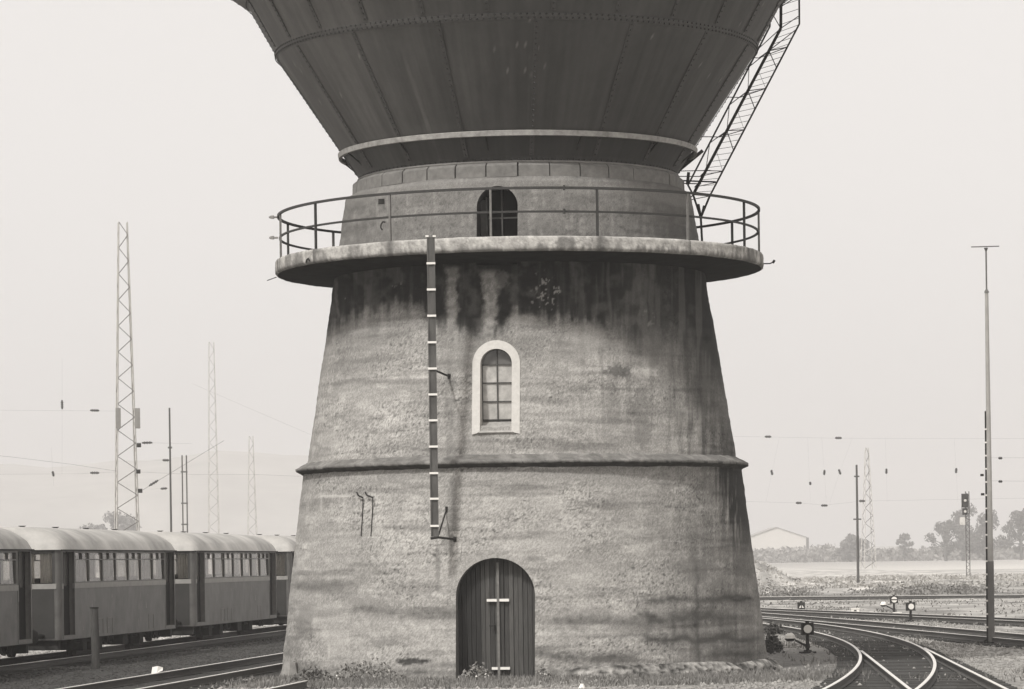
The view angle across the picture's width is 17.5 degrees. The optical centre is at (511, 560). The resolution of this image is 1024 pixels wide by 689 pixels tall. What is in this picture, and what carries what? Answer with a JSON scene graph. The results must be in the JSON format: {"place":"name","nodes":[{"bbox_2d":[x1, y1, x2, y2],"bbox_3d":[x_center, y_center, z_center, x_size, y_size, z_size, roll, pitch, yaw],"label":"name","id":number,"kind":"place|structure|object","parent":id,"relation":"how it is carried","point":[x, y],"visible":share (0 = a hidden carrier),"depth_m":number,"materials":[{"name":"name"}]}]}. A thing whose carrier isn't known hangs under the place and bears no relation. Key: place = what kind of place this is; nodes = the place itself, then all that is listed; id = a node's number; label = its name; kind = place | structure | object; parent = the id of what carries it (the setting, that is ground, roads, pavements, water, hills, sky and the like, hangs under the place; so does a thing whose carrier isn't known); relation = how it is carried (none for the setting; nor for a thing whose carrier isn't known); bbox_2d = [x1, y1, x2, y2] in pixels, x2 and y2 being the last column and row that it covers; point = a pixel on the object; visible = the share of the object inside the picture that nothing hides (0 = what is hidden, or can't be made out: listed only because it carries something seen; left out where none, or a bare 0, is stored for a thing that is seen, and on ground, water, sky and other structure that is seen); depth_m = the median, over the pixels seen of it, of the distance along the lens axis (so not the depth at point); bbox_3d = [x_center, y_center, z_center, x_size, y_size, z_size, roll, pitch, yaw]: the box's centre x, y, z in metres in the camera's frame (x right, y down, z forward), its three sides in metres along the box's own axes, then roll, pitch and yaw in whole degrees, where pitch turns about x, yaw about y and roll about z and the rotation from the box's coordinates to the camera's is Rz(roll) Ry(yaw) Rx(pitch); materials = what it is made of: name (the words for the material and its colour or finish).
{"place":"outdoors","nodes":[
{"label":"outdoors","id":0,"kind":"place"},
{"bbox_2d":[0,451,922,571],"bbox_3d":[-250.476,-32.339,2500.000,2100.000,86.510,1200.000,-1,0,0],"label":"hills","id":1,"kind":"structure","parent":0,"point":[72,497],"depth_m":2058.79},
{"bbox_2d":[0,559,1023,688],"bbox_3d":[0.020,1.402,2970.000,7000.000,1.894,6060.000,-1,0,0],"label":"ground","id":2,"kind":"structure","parent":0,"point":[849,569],"depth_m":148.68,"materials":[{"name":"grey gravel"}]},
{"bbox_2d":[78,523,107,572],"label":"tree","id":3,"kind":"object","parent":2,"relation":"on","point":[99,527],"visible":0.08,"depth_m":1299.39,"materials":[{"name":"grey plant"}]},
{"bbox_2d":[90,607,99,668],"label":"wooden post","id":4,"kind":"object","parent":2,"relation":"on","point":[95,655],"visible":0.84,"depth_m":75.19,"materials":[{"name":"grey wood"}]},
{"bbox_2d":[96,511,141,571],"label":"tree","id":5,"kind":"object","parent":2,"relation":"on","point":[127,521],"visible":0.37,"depth_m":1298.48,"materials":[{"name":"grey plant"}]},
{"bbox_2d":[114,222,141,564],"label":"lattice mast","id":6,"kind":"object","parent":2,"relation":"on","point":[135,414],"visible":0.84,"depth_m":164.68,"materials":[{"name":"metal"}]},
{"bbox_2d":[43,409,98,411],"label":"overhead wire","id":7,"kind":"object","parent":6,"relation":"attached to","point":[94,410],"visible":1,"depth_m":165.00,"materials":[{"name":"grey metal"}]},
{"bbox_2d":[137,441,185,443],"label":"overhead wire","id":8,"kind":"object","parent":6,"relation":"attached to","point":[147,442],"visible":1,"depth_m":164.97,"materials":[{"name":"grey metal"}]},
{"bbox_2d":[143,441,222,489],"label":"overhead wire","id":9,"kind":"object","parent":6,"relation":"attached to","point":[154,482],"visible":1,"depth_m":164.99,"materials":[{"name":"grey metal"}]},
{"bbox_2d":[0,629,285,688],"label":"cinder gravel","id":10,"kind":"structure","parent":2,"relation":"on","point":[43,681],"depth_m":77.39,"materials":[{"name":"black gravel"}]},
{"bbox_2d":[0,625,286,676],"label":"railway track","id":11,"kind":"structure","parent":2,"relation":"on","point":[44,661],"depth_m":87.73,"materials":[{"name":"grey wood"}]},
{"bbox_2d":[0,528,34,655],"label":"railbus coach","id":12,"kind":"object","parent":11,"relation":"on","point":[16,615],"visible":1,"depth_m":72.65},
{"bbox_2d":[0,553,10,583],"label":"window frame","id":13,"kind":"structure","parent":12,"relation":"in","point":[1,554],"depth_m":73.88,"materials":[{"name":"paint"}]},
{"bbox_2d":[0,551,16,585],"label":"window","id":14,"kind":"structure","parent":12,"relation":"in","point":[15,552],"depth_m":72.49,"materials":[{"name":"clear glass"}]},
{"bbox_2d":[18,552,25,639],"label":"door","id":15,"kind":"structure","parent":12,"relation":"in","point":[21,555],"depth_m":73.45,"materials":[{"name":"metal"}]},
{"bbox_2d":[0,526,176,656],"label":"railbus coach","id":16,"kind":"object","parent":11,"relation":"on","point":[69,589],"visible":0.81,"depth_m":80.85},
{"bbox_2d":[5,550,54,583],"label":"end window","id":17,"kind":"structure","parent":16,"relation":"in","point":[47,557],"depth_m":76.60,"materials":[{"name":"glass"}]},
{"bbox_2d":[63,552,69,634],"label":"door","id":18,"kind":"structure","parent":16,"relation":"in","point":[65,554],"depth_m":77.50,"materials":[{"name":"metal"}]},
{"bbox_2d":[75,553,83,576],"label":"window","id":19,"kind":"structure","parent":16,"relation":"in","point":[79,563],"depth_m":88.61,"materials":[{"name":"glass"}]},
{"bbox_2d":[75,552,88,582],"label":"window","id":20,"kind":"structure","parent":16,"relation":"in","point":[87,559],"depth_m":78.81,"materials":[{"name":"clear glass"}]},
{"bbox_2d":[89,552,102,582],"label":"window","id":21,"kind":"structure","parent":16,"relation":"in","point":[101,553],"depth_m":80.52,"materials":[{"name":"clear glass"}]},
{"bbox_2d":[103,552,115,581],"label":"window","id":22,"kind":"structure","parent":16,"relation":"in","point":[108,556],"depth_m":81.90,"materials":[{"name":"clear glass"}]},
{"bbox_2d":[116,552,128,581],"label":"window","id":23,"kind":"structure","parent":16,"relation":"in","point":[127,553],"depth_m":83.41,"materials":[{"name":"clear glass"}]},
{"bbox_2d":[84,552,166,578],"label":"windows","id":24,"kind":"structure","parent":16,"relation":"in","point":[145,563],"depth_m":89.16,"materials":[{"name":"glass"}]},
{"bbox_2d":[129,552,140,580],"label":"window","id":25,"kind":"structure","parent":16,"relation":"in","point":[139,559],"depth_m":84.83,"materials":[{"name":"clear glass"}]},
{"bbox_2d":[141,552,152,580],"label":"window","id":26,"kind":"structure","parent":16,"relation":"in","point":[151,559],"depth_m":86.11,"materials":[{"name":"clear glass"}]},
{"bbox_2d":[153,552,164,579],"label":"window","id":27,"kind":"structure","parent":16,"relation":"in","point":[163,565],"depth_m":87.65,"materials":[{"name":"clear glass"}]},
{"bbox_2d":[165,552,169,624],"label":"door","id":28,"kind":"structure","parent":16,"relation":"in","point":[166,554],"depth_m":88.68,"materials":[{"name":"metal"}]},
{"bbox_2d":[109,531,277,640],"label":"railbus coach","id":29,"kind":"object","parent":11,"relation":"on","point":[217,601],"visible":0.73,"depth_m":95.90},
{"bbox_2d":[118,555,124,576],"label":"window","id":30,"kind":"structure","parent":29,"relation":"in","point":[119,555],"depth_m":94.63,"materials":[{"name":"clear glass"}]},
{"bbox_2d":[134,554,136,575],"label":"window","id":31,"kind":"structure","parent":29,"relation":"in","point":[135,554],"depth_m":96.05,"materials":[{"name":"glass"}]},
{"bbox_2d":[109,551,189,578],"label":"end window","id":32,"kind":"structure","parent":29,"relation":"in","point":[183,557],"depth_m":91.77,"materials":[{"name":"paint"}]},
{"bbox_2d":[174,554,177,573],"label":"window","id":33,"kind":"structure","parent":29,"relation":"in","point":[174,554],"depth_m":101.68,"materials":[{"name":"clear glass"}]},
{"bbox_2d":[196,552,200,621],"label":"door","id":34,"kind":"structure","parent":29,"relation":"in","point":[198,553],"depth_m":92.69,"materials":[{"name":"metal"}]},
{"bbox_2d":[205,552,214,578],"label":"window","id":35,"kind":"structure","parent":29,"relation":"in","point":[213,558],"depth_m":94.36,"materials":[{"name":"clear glass"}]},
{"bbox_2d":[215,552,224,577],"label":"window","id":36,"kind":"structure","parent":29,"relation":"in","point":[222,558],"depth_m":95.77,"materials":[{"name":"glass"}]},
{"bbox_2d":[224,553,233,577],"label":"window","id":37,"kind":"structure","parent":29,"relation":"in","point":[232,558],"depth_m":97.19,"materials":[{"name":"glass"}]},
{"bbox_2d":[205,553,263,575],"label":"end window","id":38,"kind":"structure","parent":29,"relation":"in","point":[217,571],"depth_m":104.32,"materials":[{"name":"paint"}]},
{"bbox_2d":[234,553,242,577],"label":"window","id":39,"kind":"structure","parent":29,"relation":"in","point":[241,558],"depth_m":98.60,"materials":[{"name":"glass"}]},
{"bbox_2d":[243,553,251,576],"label":"window","id":40,"kind":"structure","parent":29,"relation":"in","point":[250,558],"depth_m":100.00,"materials":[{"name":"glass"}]},
{"bbox_2d":[252,553,260,576],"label":"window","id":41,"kind":"structure","parent":29,"relation":"in","point":[258,558],"depth_m":101.40,"materials":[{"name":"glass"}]},
{"bbox_2d":[260,553,268,576],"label":"window","id":42,"kind":"structure","parent":29,"relation":"in","point":[267,558],"depth_m":102.50,"materials":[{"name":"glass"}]},
{"bbox_2d":[269,553,271,614],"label":"door","id":43,"kind":"structure","parent":29,"relation":"in","point":[270,557],"depth_m":103.91,"materials":[{"name":"metal"}]},
{"bbox_2d":[219,534,295,624],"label":"railbus coach","id":44,"kind":"object","parent":11,"relation":"on","point":[284,546],"visible":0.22,"depth_m":106.89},
{"bbox_2d":[219,552,286,575],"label":"end window","id":45,"kind":"structure","parent":44,"relation":"in","point":[281,564],"depth_m":106.92,"materials":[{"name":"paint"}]},
{"bbox_2d":[168,408,171,531],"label":"slim pole","id":46,"kind":"object","parent":2,"relation":"on","point":[169,447],"visible":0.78,"depth_m":199.95,"materials":[{"name":"metal"}]},
{"bbox_2d":[59,653,282,688],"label":"railway track","id":47,"kind":"structure","parent":2,"relation":"on","point":[196,677],"depth_m":66.89,"materials":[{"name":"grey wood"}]},
{"bbox_2d":[151,666,162,673],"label":"paper scrap","id":48,"kind":"object","parent":47,"relation":"on","point":[156,669],"visible":0.91,"depth_m":66.73,"materials":[{"name":"white paper"}]},
{"bbox_2d":[181,455,187,532],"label":"twin pole","id":49,"kind":"object","parent":2,"relation":"on","point":[182,503],"visible":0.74,"depth_m":199.97,"materials":[{"name":"grey metal"}]},
{"bbox_2d":[208,342,219,573],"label":"lattice mast","id":50,"kind":"object","parent":2,"relation":"on","point":[209,441],"visible":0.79,"depth_m":619.52,"materials":[{"name":"grey metal"}]},
{"bbox_2d":[247,436,257,571],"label":"lattice mast","id":51,"kind":"object","parent":2,"relation":"on","point":[254,488],"visible":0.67,"depth_m":619.70,"materials":[{"name":"grey metal"}]},
{"bbox_2d":[267,680,309,688],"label":"rail stub","id":52,"kind":"object","parent":2,"relation":"on","point":[300,685],"visible":1,"depth_m":59.74,"materials":[{"name":"grey metal"}]},
{"bbox_2d":[280,662,297,677],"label":"stone block","id":53,"kind":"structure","parent":2,"relation":"on","point":[289,668],"depth_m":67.78,"materials":[{"name":"grey stone"}]},
{"bbox_2d":[287,665,336,680],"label":"shrub","id":54,"kind":"object","parent":2,"relation":"on","point":[314,673],"visible":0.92,"depth_m":65.48,"materials":[{"name":"grey plant"}]},
{"bbox_2d":[319,658,407,681],"bbox_3d":[-2.914,2.134,65.091,1.739,0.524,1.246,-1,0,0],"label":"shrub","id":55,"kind":"object","parent":2,"relation":"on","point":[369,675],"visible":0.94,"depth_m":64.98,"materials":[{"name":"grey plant"}]},
{"bbox_2d":[458,661,495,677],"bbox_3d":[-0.687,2.162,64.832,0.661,0.406,0.640,-1,0,-44],"label":"shrub","id":56,"kind":"object","parent":2,"relation":"on","point":[480,670],"visible":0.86,"depth_m":64.79,"materials":[{"name":"grey plant"}]},
{"bbox_2d":[0,617,1023,688],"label":"ballast gravel","id":57,"kind":"structure","parent":2,"relation":"on","point":[747,685],"depth_m":69.22,"materials":[{"name":"grey gravel"}]},
{"bbox_2d":[232,0,799,679],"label":"water tower","id":58,"kind":"structure","parent":2,"relation":"on","point":[522,460],"depth_m":66.25,"materials":[{"name":"concrete"}]},
{"bbox_2d":[458,558,534,678],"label":"door","id":59,"kind":"structure","parent":58,"relation":"in","point":[496,596],"depth_m":65.47,"materials":[{"name":"grey wood"}]},
{"bbox_2d":[482,349,511,420],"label":"window","id":60,"kind":"structure","parent":58,"relation":"in","point":[496,364],"depth_m":65.98,"materials":[{"name":"glass"}]},
{"bbox_2d":[535,665,551,677],"bbox_3d":[0.612,2.181,64.751,0.318,0.331,0.334,-1,0,-26],"label":"shrub","id":61,"kind":"object","parent":2,"relation":"on","point":[546,673],"visible":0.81,"depth_m":64.72,"materials":[{"name":"grey plant"}]},
{"bbox_2d":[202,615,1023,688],"bbox_3d":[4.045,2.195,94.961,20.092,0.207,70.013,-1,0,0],"label":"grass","id":62,"kind":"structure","parent":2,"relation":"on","point":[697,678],"depth_m":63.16,"materials":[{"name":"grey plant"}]},
{"bbox_2d":[765,628,785,653],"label":"shrub","id":63,"kind":"object","parent":2,"relation":"on","point":[773,643],"visible":0.89,"depth_m":79.91,"materials":[{"name":"black plant"}]},
{"bbox_2d":[764,620,787,634],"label":"shrub","id":64,"kind":"object","parent":2,"relation":"on","point":[774,627],"visible":0.81,"depth_m":99.89,"materials":[{"name":"grey plant"}]},
{"bbox_2d":[784,621,815,652],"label":"switch lantern","id":65,"kind":"object","parent":2,"relation":"on","point":[807,628],"visible":1,"depth_m":79.92,"materials":[{"name":"metal"}]},
{"bbox_2d":[797,601,804,608],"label":"switch lantern","id":66,"kind":"object","parent":2,"relation":"on","point":[800,604],"visible":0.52,"depth_m":136.86,"materials":[{"name":"metal"}]},
{"bbox_2d":[830,533,869,561],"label":"tree","id":67,"kind":"object","parent":2,"relation":"on","point":[846,551],"visible":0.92,"depth_m":1297.77,"materials":[{"name":"grey plant"}]},
{"bbox_2d":[851,608,860,611],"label":"point motor box","id":68,"kind":"object","parent":2,"relation":"on","point":[856,609],"visible":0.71,"depth_m":134.95,"materials":[{"name":"white metal"}]},
{"bbox_2d":[853,465,860,582],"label":"slim pole","id":69,"kind":"object","parent":2,"relation":"on","point":[857,537],"visible":0.83,"depth_m":249.93,"materials":[{"name":"metal"}]},
{"bbox_2d":[762,618,959,688],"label":"railway track","id":70,"kind":"structure","parent":2,"relation":"on","point":[849,679],"depth_m":76.76,"materials":[{"name":"grey wood"}]},
{"bbox_2d":[860,447,876,568],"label":"lattice mast","id":71,"kind":"object","parent":2,"relation":"on","point":[868,474],"visible":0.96,"depth_m":599.60,"materials":[{"name":"grey metal"}]},
{"bbox_2d":[753,543,1023,562],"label":"shrubbery","id":72,"kind":"object","parent":2,"relation":"on","point":[799,555],"visible":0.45,"depth_m":1321.00,"materials":[{"name":"grey plant"}]},
{"bbox_2d":[754,560,1023,589],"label":"tall grass","id":73,"kind":"structure","parent":2,"relation":"on","point":[913,579],"depth_m":257.48,"materials":[{"name":"grey plant"}]},
{"bbox_2d":[880,595,897,611],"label":"switch lantern","id":74,"kind":"object","parent":2,"relation":"on","point":[893,599],"visible":0.9,"depth_m":132.28,"materials":[{"name":"metal"}]},
{"bbox_2d":[758,583,1022,596],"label":"weeds","id":75,"kind":"object","parent":2,"relation":"on","point":[932,588],"visible":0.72,"depth_m":198.64,"materials":[{"name":"grey plant"}]},
{"bbox_2d":[759,591,1023,628],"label":"ground cover","id":76,"kind":"object","parent":2,"relation":"on","point":[904,603],"visible":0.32,"depth_m":151.00,"materials":[{"name":"grey gravel"}]},
{"bbox_2d":[760,594,1023,599],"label":"railway track","id":77,"kind":"structure","parent":2,"relation":"on","point":[882,597],"depth_m":176.91,"materials":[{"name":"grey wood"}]},
{"bbox_2d":[761,608,1023,626],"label":"railway track","id":78,"kind":"structure","parent":2,"relation":"on","point":[971,620],"depth_m":120.28,"materials":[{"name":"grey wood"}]},
{"bbox_2d":[762,613,1023,648],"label":"railway track","id":79,"kind":"structure","parent":2,"relation":"on","point":[951,635],"depth_m":97.14,"materials":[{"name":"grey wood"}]},
{"bbox_2d":[895,533,914,560],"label":"tree","id":80,"kind":"object","parent":2,"relation":"on","point":[903,537],"visible":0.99,"depth_m":1298.74,"materials":[{"name":"grey plant"}]},
{"bbox_2d":[904,601,914,621],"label":"switch lantern","id":81,"kind":"object","parent":2,"relation":"on","point":[910,606],"visible":0.94,"depth_m":115.22,"materials":[{"name":"metal"}]},
{"bbox_2d":[852,648,1016,688],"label":"railway track","id":82,"kind":"structure","parent":2,"relation":"on","point":[980,680],"depth_m":62.05,"materials":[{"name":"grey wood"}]},
{"bbox_2d":[924,520,967,560],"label":"tree","id":83,"kind":"object","parent":2,"relation":"on","point":[946,528],"visible":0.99,"depth_m":1199.48,"materials":[{"name":"grey plant"}]},
{"bbox_2d":[934,503,981,560],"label":"tree","id":84,"kind":"object","parent":2,"relation":"on","point":[957,515],"visible":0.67,"depth_m":1209.70,"materials":[{"name":"grey plant"}]},
{"bbox_2d":[960,491,970,577],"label":"light signal","id":85,"kind":"object","parent":2,"relation":"on","point":[964,501],"visible":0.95,"depth_m":299.80,"materials":[{"name":"metal"}]},
{"bbox_2d":[971,246,998,643],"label":"tall mast","id":86,"kind":"object","parent":2,"relation":"on","point":[990,621],"visible":0.97,"depth_m":85.73,"materials":[{"name":"metal"}]},
{"bbox_2d":[963,509,1010,560],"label":"tree","id":87,"kind":"object","parent":2,"relation":"on","point":[976,544],"visible":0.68,"depth_m":1203.39,"materials":[{"name":"grey plant"}]},
{"bbox_2d":[1001,508,1023,559],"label":"tree","id":88,"kind":"object","parent":2,"relation":"on","point":[1017,516],"visible":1,"depth_m":1204.64,"materials":[{"name":"grey plant"}]},
{"bbox_2d":[0,0,1023,548],"label":"sky","id":89,"kind":"structure","parent":0,"point":[885,143],"materials":[{"name":"white"}]},
{"bbox_2d":[751,527,808,550],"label":"gabled hall","id":90,"kind":"structure","parent":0,"point":[775,538],"depth_m":1420.00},
{"bbox_2d":[746,498,1005,506],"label":"overhead wire","id":91,"kind":"object","parent":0,"point":[822,505],"visible":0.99,"depth_m":229.96,"materials":[{"name":"grey metal"}]},
{"bbox_2d":[740,435,1023,438],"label":"overhead wire","id":92,"kind":"object","parent":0,"point":[766,436],"visible":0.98,"depth_m":230.00,"materials":[{"name":"grey metal"}]}
]}

